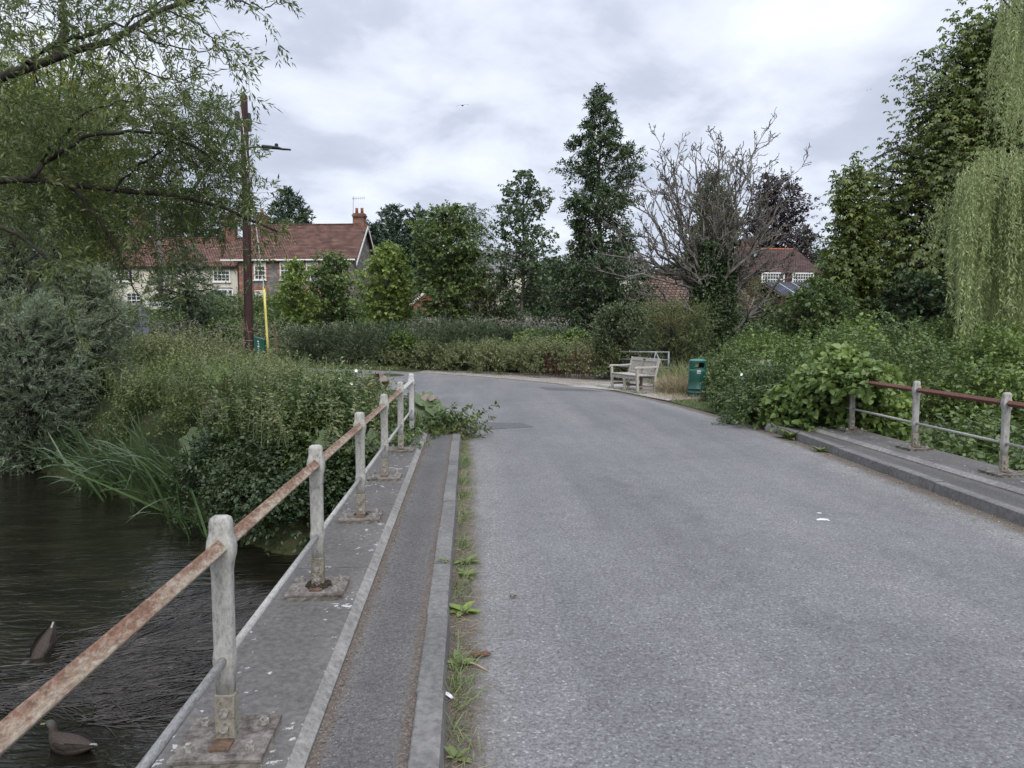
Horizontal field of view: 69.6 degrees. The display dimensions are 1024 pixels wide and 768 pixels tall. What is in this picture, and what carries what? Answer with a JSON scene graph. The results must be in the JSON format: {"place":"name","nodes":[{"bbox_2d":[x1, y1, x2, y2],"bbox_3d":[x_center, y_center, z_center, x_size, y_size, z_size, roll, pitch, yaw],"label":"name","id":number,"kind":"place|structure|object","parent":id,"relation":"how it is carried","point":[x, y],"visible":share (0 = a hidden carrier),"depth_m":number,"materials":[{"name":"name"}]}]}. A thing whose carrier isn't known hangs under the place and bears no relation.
{"place":"outdoors","nodes":[
{"label":"outdoors","id":0,"kind":"place"},
{"bbox_2d":[0,448,298,767],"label":"river water","id":1,"kind":"structure","parent":0,"point":[69,560],"depth_m":9.73,"materials":[{"name":"black liquid"}]},
{"bbox_2d":[22,622,56,663],"bbox_3d":[-4.765,2.681,7.433,0.197,0.566,0.243,1,-37,12],"label":"duck","id":2,"kind":"object","parent":1,"relation":"on","point":[43,644],"visible":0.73,"depth_m":7.46},
{"bbox_2d":[40,720,97,755],"bbox_3d":[-3.483,2.787,5.777,0.566,0.244,0.197,2,5,18],"label":"duck","id":3,"kind":"object","parent":1,"relation":"on","point":[75,742],"visible":1,"depth_m":5.73},
{"bbox_2d":[11,404,188,500],"bbox_3d":[-8.066,1.296,14.521,3.447,1.898,2.796,2,5,20],"label":"reed clump","id":4,"kind":"object","parent":1,"relation":"in","point":[92,474],"visible":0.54,"depth_m":14.44,"materials":[{"name":"green plant"}]},
{"bbox_2d":[35,397,217,520],"bbox_3d":[-6.577,1.235,13.254,3.319,2.219,2.918,2,5,22],"label":"reed clump","id":5,"kind":"object","parent":1,"relation":"in","point":[148,470],"visible":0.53,"depth_m":13.36,"materials":[{"name":"green plant"}]},
{"bbox_2d":[0,578,272,735],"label":"river weed","id":6,"kind":"object","parent":1,"relation":"on","point":[139,660],"visible":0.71,"depth_m":7.16,"materials":[{"name":"black liquid"}]},
{"bbox_2d":[133,464,211,538],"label":"reed clump","id":7,"kind":"object","parent":1,"relation":"in","point":[191,521],"visible":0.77,"depth_m":11.69,"materials":[{"name":"green plant"}]},
{"bbox_2d":[117,323,566,362],"bbox_3d":[-10.818,-2.052,36.184,27.640,1.962,3.715,1,5,11],"label":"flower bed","id":8,"kind":"object","parent":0,"point":[410,328],"visible":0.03,"depth_m":34.95,"materials":[{"name":"green plant"}]},
{"bbox_2d":[117,317,413,345],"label":"seed heads","id":9,"kind":"object","parent":8,"relation":"on","point":[240,330],"visible":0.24,"depth_m":33.88,"materials":[{"name":"plant"}]},
{"bbox_2d":[106,315,575,333],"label":"flower heads","id":10,"kind":"object","parent":8,"relation":"attached to","point":[538,323],"visible":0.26,"depth_m":33.51,"materials":[{"name":"plant"}]},
{"bbox_2d":[305,430,452,767],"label":"pavement","id":11,"kind":"structure","parent":0,"point":[376,732],"depth_m":3.80,"materials":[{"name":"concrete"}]},
{"bbox_2d":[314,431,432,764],"bbox_3d":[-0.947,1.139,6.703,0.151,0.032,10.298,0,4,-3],"label":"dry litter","id":12,"kind":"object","parent":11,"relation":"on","point":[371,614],"visible":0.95,"depth_m":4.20,"materials":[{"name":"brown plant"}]},
{"bbox_2d":[0,0,1022,272],"label":"sky","id":13,"kind":"structure","parent":0,"point":[371,108],"materials":[{"name":"white"}]},
{"bbox_2d":[0,322,1023,554],"bbox_3d":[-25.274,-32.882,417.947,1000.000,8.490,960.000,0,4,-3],"label":"ground","id":14,"kind":"structure","parent":0,"point":[289,545],"depth_m":15.58,"materials":[{"name":"soil"}]},
{"bbox_2d":[0,192,100,441],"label":"osier shrub","id":15,"kind":"object","parent":14,"relation":"on","point":[17,283],"visible":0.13,"depth_m":18.48,"materials":[{"name":"green plant"}]},
{"bbox_2d":[0,391,108,473],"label":"reed clump","id":16,"kind":"object","parent":14,"relation":"on","point":[63,446],"visible":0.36,"depth_m":16.81,"materials":[{"name":"green plant"}]},
{"bbox_2d":[0,287,113,476],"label":"osier shrub","id":17,"kind":"object","parent":14,"relation":"on","point":[20,352],"visible":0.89,"depth_m":16.86,"materials":[{"name":"green plant"}]},
{"bbox_2d":[0,119,119,317],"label":"willow tree","id":18,"kind":"object","parent":14,"relation":"on","point":[11,139],"visible":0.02,"depth_m":23.10,"materials":[{"name":"green plant"}]},
{"bbox_2d":[0,15,172,318],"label":"willow tree","id":19,"kind":"object","parent":14,"relation":"on","point":[34,75],"visible":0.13,"depth_m":24.73,"materials":[{"name":"green leaves"},{"name":"dark bark"}]},
{"bbox_2d":[23,258,154,413],"bbox_3d":[-11.364,-1.156,19.211,3.518,4.379,3.038,2,5,19],"label":"osier shrub","id":20,"kind":"object","parent":14,"relation":"on","point":[109,321],"visible":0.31,"depth_m":19.09,"materials":[{"name":"green plant"}]},
{"bbox_2d":[50,195,145,334],"bbox_3d":[-16.565,-4.210,28.835,3.974,7.609,4.404,-2,5,-22],"label":"willow tree","id":21,"kind":"object","parent":14,"relation":"on","point":[108,260],"visible":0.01,"depth_m":29.01,"materials":[{"name":"green plant"}]},
{"bbox_2d":[110,174,182,236],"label":"broadleaf tree","id":22,"kind":"object","parent":14,"relation":"on","point":[122,183],"visible":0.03,"depth_m":74.99,"materials":[{"name":"green plant"}]},
{"bbox_2d":[0,0,309,382],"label":"willow tree","id":23,"kind":"object","parent":14,"relation":"on","point":[85,183],"visible":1,"depth_m":10.58,"materials":[{"name":"green plant"}]},
{"bbox_2d":[96,204,242,319],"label":"white cottage","id":24,"kind":"structure","parent":14,"relation":"on","point":[213,254],"depth_m":56.98,"materials":[{"name":"white paint"}]},
{"bbox_2d":[212,269,230,282],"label":"window","id":25,"kind":"structure","parent":24,"relation":"in","point":[215,280],"depth_m":56.85,"materials":[{"name":"white paint"}]},
{"bbox_2d":[32,324,315,388],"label":"undergrowth","id":26,"kind":"object","parent":14,"relation":"on","point":[155,345],"visible":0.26,"depth_m":22.74,"materials":[{"name":"green plant"}]},
{"bbox_2d":[127,243,239,347],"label":"shrub","id":27,"kind":"object","parent":14,"relation":"on","point":[188,308],"visible":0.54,"depth_m":40.29,"materials":[{"name":"green plant"}]},
{"bbox_2d":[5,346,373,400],"bbox_3d":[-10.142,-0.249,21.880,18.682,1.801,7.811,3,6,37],"label":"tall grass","id":28,"kind":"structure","parent":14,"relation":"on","point":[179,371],"depth_m":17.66,"materials":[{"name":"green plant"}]},
{"bbox_2d":[145,187,239,236],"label":"broadleaf tree","id":29,"kind":"object","parent":14,"relation":"on","point":[195,233],"visible":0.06,"depth_m":73.68,"materials":[{"name":"green plant"}]},
{"bbox_2d":[179,427,211,456],"bbox_3d":[-5.894,1.226,13.983,0.902,0.769,0.574,0,4,-3],"label":"butterbur","id":30,"kind":"object","parent":14,"relation":"on","point":[190,433],"visible":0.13,"depth_m":14.03,"materials":[{"name":"green plant"}]},
{"bbox_2d":[65,347,346,455],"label":"undergrowth","id":31,"kind":"object","parent":14,"relation":"on","point":[149,394],"visible":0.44,"depth_m":16.35,"materials":[{"name":"green plant"}]},
{"bbox_2d":[202,363,230,392],"bbox_3d":[-6.423,-0.059,16.047,0.599,0.771,0.291,0,4,-3],"label":"butterbur","id":32,"kind":"object","parent":14,"relation":"on","point":[217,373],"visible":0.59,"depth_m":16.07,"materials":[{"name":"green plant"}]},
{"bbox_2d":[0,287,438,354],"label":"garden shrubbery","id":33,"kind":"object","parent":14,"relation":"on","point":[258,318],"visible":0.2,"depth_m":39.92,"materials":[{"name":"green plant"}]},
{"bbox_2d":[234,92,253,355],"bbox_3d":[-9.506,-5.134,26.182,0.620,10.266,0.406,0,4,-3],"label":"telegraph pole","id":34,"kind":"object","parent":14,"relation":"on","point":[248,305],"visible":0.39,"depth_m":26.13,"materials":[{"name":"brown wood"}]},
{"bbox_2d":[240,107,269,355],"bbox_3d":[-9.057,-5.365,25.858,0.917,8.958,0.111,1,5,11],"label":"stay wire","id":35,"kind":"object","parent":34,"relation":"attached to","point":[265,315],"visible":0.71,"depth_m":25.96,"materials":[{"name":"galvanised steel"},{"name":"yellow plastic"}]},
{"bbox_2d":[103,326,409,365],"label":"tall weeds","id":36,"kind":"object","parent":14,"relation":"on","point":[227,344],"visible":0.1,"depth_m":33.84,"materials":[{"name":"green plant"}]},
{"bbox_2d":[149,363,408,555],"bbox_3d":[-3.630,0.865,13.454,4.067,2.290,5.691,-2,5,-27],"label":"undergrowth","id":37,"kind":"object","parent":14,"relation":"on","point":[293,397],"visible":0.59,"depth_m":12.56,"materials":[{"name":"green plant"}]},
{"bbox_2d":[314,428,380,460],"bbox_3d":[-2.591,1.088,11.563,1.103,0.735,0.543,0,4,-3],"label":"butterbur","id":38,"kind":"object","parent":37,"relation":"on","point":[321,441],"visible":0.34,"depth_m":11.64,"materials":[{"name":"green plant"}]},
{"bbox_2d":[263,185,316,223],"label":"broadleaf tree","id":39,"kind":"object","parent":14,"relation":"on","point":[295,201],"visible":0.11,"depth_m":70.77,"materials":[{"name":"green plant"}]},
{"bbox_2d":[266,256,322,329],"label":"young tree","id":40,"kind":"object","parent":14,"relation":"on","point":[293,276],"visible":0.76,"depth_m":40.77,"materials":[{"name":"green plant"}]},
{"bbox_2d":[90,346,499,448],"bbox_3d":[-6.633,-0.179,18.144,6.052,1.237,18.854,-4,6,-42],"label":"nettle","id":41,"kind":"object","parent":14,"relation":"on","point":[271,396],"depth_m":12.22,"materials":[{"name":"green plant"}]},
{"bbox_2d":[220,196,374,320],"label":"brick house","id":42,"kind":"structure","parent":14,"relation":"on","point":[353,241],"depth_m":57.00,"materials":[{"name":"red ceramic"}]},
{"bbox_2d":[269,319,358,365],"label":"bush","id":43,"kind":"object","parent":14,"relation":"on","point":[308,338],"visible":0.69,"depth_m":32.33,"materials":[{"name":"green plant"}]},
{"bbox_2d":[298,249,366,333],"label":"young tree","id":44,"kind":"object","parent":14,"relation":"on","point":[329,279],"visible":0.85,"depth_m":42.67,"materials":[{"name":"green plant"}]},
{"bbox_2d":[297,362,410,369],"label":"grass","id":45,"kind":"structure","parent":14,"relation":"on","point":[384,368],"depth_m":30.64,"materials":[{"name":"green plant"}]},
{"bbox_2d":[316,317,425,368],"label":"bush","id":46,"kind":"object","parent":14,"relation":"on","point":[374,335],"visible":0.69,"depth_m":31.39,"materials":[{"name":"green plant"}]},
{"bbox_2d":[353,371,389,403],"bbox_3d":[-2.795,0.136,14.126,0.868,0.741,0.658,2,5,19],"label":"butterbur","id":47,"kind":"object","parent":14,"relation":"on","point":[381,377],"visible":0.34,"depth_m":14.09,"materials":[{"name":"green plant"}]},
{"bbox_2d":[366,218,389,298],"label":"conifer tree","id":48,"kind":"object","parent":14,"relation":"on","point":[374,235],"visible":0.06,"depth_m":74.07,"materials":[{"name":"green plant"}]},
{"bbox_2d":[341,240,423,332],"bbox_3d":[-6.466,-4.258,37.447,4.178,6.184,3.944,0,4,-3],"label":"young tree","id":49,"kind":"object","parent":14,"relation":"on","point":[396,292],"visible":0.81,"depth_m":36.83,"materials":[{"name":"green plant"}]},
{"bbox_2d":[371,203,420,288],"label":"conifer tree","id":50,"kind":"object","parent":14,"relation":"on","point":[391,233],"visible":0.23,"depth_m":75.41,"materials":[{"name":"green plant"}]},
{"bbox_2d":[178,332,652,379],"bbox_3d":[-8.012,-1.318,31.387,29.276,1.972,5.165,2,5,25],"label":"hedge","id":51,"kind":"object","parent":14,"relation":"on","point":[482,348],"visible":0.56,"depth_m":27.39,"materials":[{"name":"green plant"}]},
{"bbox_2d":[399,202,443,295],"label":"conifer tree","id":52,"kind":"object","parent":14,"relation":"on","point":[408,229],"visible":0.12,"depth_m":74.85,"materials":[{"name":"green plant"}]},
{"bbox_2d":[415,391,446,425],"bbox_3d":[-1.367,0.531,12.031,0.619,0.832,0.713,0,4,-3],"label":"butterbur","id":53,"kind":"object","parent":14,"relation":"on","point":[424,401],"visible":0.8,"depth_m":11.89,"materials":[{"name":"green plant"}]},
{"bbox_2d":[402,199,493,328],"bbox_3d":[-3.040,-4.859,35.644,4.507,7.797,4.536,0,4,-3],"label":"young tree","id":54,"kind":"object","parent":14,"relation":"on","point":[439,277],"visible":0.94,"depth_m":35.07,"materials":[{"name":"green plant"}]},
{"bbox_2d":[398,312,502,370],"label":"bush","id":55,"kind":"object","parent":14,"relation":"on","point":[463,334],"visible":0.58,"depth_m":30.23,"materials":[{"name":"green plant"}]},
{"bbox_2d":[453,202,506,312],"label":"birch tree","id":56,"kind":"object","parent":14,"relation":"on","point":[472,207],"visible":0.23,"depth_m":64.67,"materials":[{"name":"green plant"}]},
{"bbox_2d":[387,327,590,369],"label":"climbing bindweed","id":57,"kind":"object","parent":14,"relation":"on","point":[396,338],"visible":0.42,"depth_m":28.78,"materials":[{"name":"green plant"}]},
{"bbox_2d":[455,268,524,329],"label":"shrub","id":58,"kind":"object","parent":14,"relation":"on","point":[495,311],"visible":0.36,"depth_m":36.30,"materials":[{"name":"green plant"}]},
{"bbox_2d":[465,250,537,314],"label":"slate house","id":59,"kind":"structure","parent":14,"relation":"on","point":[493,266],"depth_m":69.49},
{"bbox_2d":[470,320,541,371],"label":"bush","id":60,"kind":"object","parent":14,"relation":"on","point":[507,334],"visible":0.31,"depth_m":29.60,"materials":[{"name":"green plant"}]},
{"bbox_2d":[482,169,564,325],"bbox_3d":[0.580,-5.476,34.593,3.787,9.169,3.774,-3,5,-32],"label":"maple tree","id":61,"kind":"object","parent":14,"relation":"on","point":[523,245],"visible":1,"depth_m":34.34,"materials":[{"name":"green plant"}]},
{"bbox_2d":[511,253,574,321],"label":"broadleaf tree","id":62,"kind":"object","parent":14,"relation":"on","point":[542,307],"visible":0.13,"depth_m":54.84,"materials":[{"name":"green plant"}]},
{"bbox_2d":[520,318,599,374],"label":"bush","id":63,"kind":"object","parent":14,"relation":"on","point":[550,332],"visible":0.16,"depth_m":27.69,"materials":[{"name":"green plant"}]},
{"bbox_2d":[420,370,700,399],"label":"gravel","id":64,"kind":"structure","parent":14,"relation":"on","point":[567,379],"depth_m":24.94,"materials":[{"name":"grey gravel"}]},
{"bbox_2d":[572,383,658,391],"bbox_3d":[3.578,0.105,21.114,3.162,0.001,2.767,-2,5,-22],"label":"concrete pad","id":65,"kind":"object","parent":64,"relation":"on","point":[630,388],"visible":0.45,"depth_m":21.17,"materials":[{"name":"grey concrete"}]},
{"bbox_2d":[609,356,660,391],"bbox_3d":[3.397,-0.290,20.490,0.778,0.898,1.519,-2,5,-20],"label":"park bench","id":66,"kind":"object","parent":65,"relation":"on","point":[636,369],"visible":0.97,"depth_m":20.40,"materials":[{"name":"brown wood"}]},
{"bbox_2d":[687,359,705,396],"bbox_3d":[4.659,-0.159,18.499,0.492,0.948,0.492,0,4,5],"label":"litter bin","id":67,"kind":"object","parent":64,"relation":"on","point":[696,375],"visible":0.84,"depth_m":18.32,"materials":[{"name":"green plastic"}]},
{"bbox_2d":[522,342,603,378],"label":"dock stems","id":68,"kind":"object","parent":14,"relation":"on","point":[557,370],"visible":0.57,"depth_m":25.52,"materials":[{"name":"plant"}]},
{"bbox_2d":[151,422,1023,767],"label":"bridge","id":69,"kind":"structure","parent":14,"relation":"on","point":[291,660],"depth_m":4.01,"materials":[{"name":"concrete"}]},
{"bbox_2d":[0,373,414,767],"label":"railing","id":70,"kind":"object","parent":69,"relation":"on","point":[227,735],"visible":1,"depth_m":2.81,"materials":[{"name":"white metal"}]},
{"bbox_2d":[369,419,437,448],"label":"ivy plant","id":71,"kind":"object","parent":69,"relation":"on","point":[414,433],"visible":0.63,"depth_m":10.52,"materials":[{"name":"green plant"}]},
{"bbox_2d":[407,431,460,767],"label":"kerb","id":72,"kind":"structure","parent":69,"relation":"on","point":[427,744],"depth_m":3.81,"materials":[{"name":"concrete"}]},
{"bbox_2d":[444,430,506,767],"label":"gutter grass","id":73,"kind":"structure","parent":69,"relation":"on","point":[463,462],"depth_m":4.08,"materials":[{"name":"green plant"}]},
{"bbox_2d":[776,426,1023,525],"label":"kerb","id":74,"kind":"structure","parent":69,"relation":"on","point":[1008,512],"depth_m":8.10,"materials":[{"name":"concrete"}]},
{"bbox_2d":[826,379,1023,477],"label":"railing","id":75,"kind":"object","parent":69,"relation":"on","point":[1006,402],"visible":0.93,"depth_m":8.94,"materials":[{"name":"white paint"}]},
{"bbox_2d":[537,244,655,334],"bbox_3d":[4.282,-3.933,38.129,6.350,6.333,6.330,0,4,-3],"label":"evergreen bush","id":76,"kind":"object","parent":14,"relation":"on","point":[597,300],"visible":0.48,"depth_m":37.29,"materials":[{"name":"green plant"}]},
{"bbox_2d":[539,82,664,329],"bbox_3d":[5.152,-8.604,39.634,6.787,14.920,6.588,-2,5,-27],"label":"evergreen tree","id":77,"kind":"object","parent":14,"relation":"on","point":[604,205],"visible":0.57,"depth_m":38.99,"materials":[{"name":"green plant"}]},
{"bbox_2d":[584,301,655,379],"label":"bush","id":78,"kind":"object","parent":14,"relation":"on","point":[618,312],"visible":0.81,"depth_m":24.01,"materials":[{"name":"green plant"}]},
{"bbox_2d":[350,301,897,366],"bbox_3d":[10.188,-2.545,38.622,35.848,4.218,17.660,0,4,3],"label":"garden shrubbery","id":79,"kind":"object","parent":14,"relation":"on","point":[529,315],"visible":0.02,"depth_m":34.38,"materials":[{"name":"green plant"}]},
{"bbox_2d":[645,370,687,393],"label":"dry grass","id":80,"kind":"structure","parent":14,"relation":"on","point":[664,384],"depth_m":19.54,"materials":[{"name":"beige plant"}]},
{"bbox_2d":[633,356,709,383],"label":"tall grass","id":81,"kind":"structure","parent":14,"relation":"on","point":[677,371],"depth_m":21.63,"materials":[{"name":"beige plant"}]},
{"bbox_2d":[623,294,730,370],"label":"bush","id":82,"kind":"object","parent":14,"relation":"on","point":[673,344],"visible":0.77,"depth_m":25.59,"materials":[{"name":"green plant"}]},
{"bbox_2d":[633,274,753,325],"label":"barn","id":83,"kind":"structure","parent":14,"relation":"on","point":[674,290],"depth_m":43.96,"materials":[{"name":"red brick"}]},
{"bbox_2d":[582,107,811,364],"bbox_3d":[7.589,-5.807,30.055,9.482,11.122,5.028,0,4,-3],"label":"dead tree","id":84,"kind":"object","parent":14,"relation":"on","point":[712,272],"visible":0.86,"depth_m":29.86,"materials":[{"name":"grey plant"}]},
{"bbox_2d":[679,171,745,272],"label":"conifer tree","id":85,"kind":"object","parent":14,"relation":"on","point":[710,208],"visible":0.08,"depth_m":61.48,"materials":[{"name":"green plant"}]},
{"bbox_2d":[670,398,764,425],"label":"grass","id":86,"kind":"structure","parent":14,"relation":"on","point":[693,403],"depth_m":16.40,"materials":[{"name":"green plant"}]},
{"bbox_2d":[697,344,803,429],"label":"undergrowth","id":87,"kind":"object","parent":14,"relation":"on","point":[728,387],"visible":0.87,"depth_m":14.12,"materials":[{"name":"green plant"}]},
{"bbox_2d":[729,273,792,333],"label":"shrub","id":88,"kind":"object","parent":14,"relation":"on","point":[750,298],"visible":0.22,"depth_m":34.29,"materials":[{"name":"green plant"}]},
{"bbox_2d":[733,239,821,320],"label":"tiled house","id":89,"kind":"structure","parent":14,"relation":"on","point":[804,264],"depth_m":57.10,"materials":[{"name":"tile"}]},
{"bbox_2d":[735,168,824,266],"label":"copper beech","id":90,"kind":"object","parent":14,"relation":"on","point":[792,213],"visible":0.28,"depth_m":71.11,"materials":[{"name":"purple plant"}]},
{"bbox_2d":[800,228,825,267],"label":"broadleaf tree","id":91,"kind":"object","parent":14,"relation":"on","point":[815,252],"visible":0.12,"depth_m":74.65,"materials":[{"name":"green plant"}]},
{"bbox_2d":[762,274,874,347],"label":"shrub","id":92,"kind":"object","parent":14,"relation":"on","point":[836,300],"visible":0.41,"depth_m":27.13,"materials":[{"name":"green plant"}]},
{"bbox_2d":[753,341,923,440],"bbox_3d":[5.401,0.275,12.079,1.979,1.967,2.682,-2,5,-26],"label":"bindweed","id":93,"kind":"object","parent":14,"relation":"on","point":[811,390],"visible":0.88,"depth_m":11.55,"materials":[{"name":"green plant"}]},
{"bbox_2d":[802,151,893,327],"bbox_3d":[14.120,-5.060,30.473,3.747,8.965,3.720,0,4,-3],"label":"horse chestnut","id":94,"kind":"object","parent":14,"relation":"on","point":[852,239],"visible":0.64,"depth_m":30.00,"materials":[{"name":"green plant"}]},
{"bbox_2d":[684,305,1023,426],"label":"undergrowth","id":95,"kind":"object","parent":14,"relation":"on","point":[1004,376],"visible":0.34,"depth_m":16.09,"materials":[{"name":"green plant"}]},
{"bbox_2d":[786,0,1023,341],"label":"horse chestnut","id":96,"kind":"object","parent":14,"relation":"on","point":[955,142],"visible":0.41,"depth_m":30.88,"materials":[{"name":"green plant"}]},
{"bbox_2d":[866,266,971,337],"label":"shrub","id":97,"kind":"object","parent":14,"relation":"on","point":[911,304],"visible":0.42,"depth_m":27.27,"materials":[{"name":"green plant"}]},
{"bbox_2d":[826,355,1023,472],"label":"undergrowth","id":98,"kind":"object","parent":14,"relation":"on","point":[981,450],"visible":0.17,"depth_m":10.38,"materials":[{"name":"green plant"}]},
{"bbox_2d":[920,0,1023,357],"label":"weeping willow","id":99,"kind":"object","parent":14,"relation":"on","point":[980,239],"visible":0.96,"depth_m":18.65,"materials":[{"name":"green plant"}]},
{"bbox_2d":[309,368,1023,767],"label":"road","id":100,"kind":"structure","parent":0,"point":[693,588],"depth_m":4.72,"materials":[{"name":"grey asphalt"}]},
{"bbox_2d":[444,745,471,762],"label":"dock weed","id":101,"kind":"object","parent":100,"relation":"on","point":[451,750],"visible":0.98,"depth_m":3.01,"materials":[{"name":"green plant"}]},
{"bbox_2d":[450,600,481,617],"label":"dock weed","id":102,"kind":"object","parent":100,"relation":"on","point":[457,609],"visible":0.93,"depth_m":4.55,"materials":[{"name":"green plant"}]},
{"bbox_2d":[464,422,532,429],"bbox_3d":[-0.303,0.734,13.119,1.246,0.001,1.162,-1,5,-12],"label":"tarmac patch","id":103,"kind":"object","parent":100,"relation":"on","point":[495,425],"visible":0.62,"depth_m":13.07,"materials":[{"name":"grey asphalt"}]},
{"bbox_2d":[742,426,1023,538],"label":"dry litter","id":104,"kind":"object","parent":100,"relation":"on","point":[900,485],"visible":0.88,"depth_m":8.20,"materials":[{"name":"brown plant"}]},
{"bbox_2d":[790,427,1023,508],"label":"pavement","id":105,"kind":"structure","parent":0,"point":[1005,496],"depth_m":8.24,"materials":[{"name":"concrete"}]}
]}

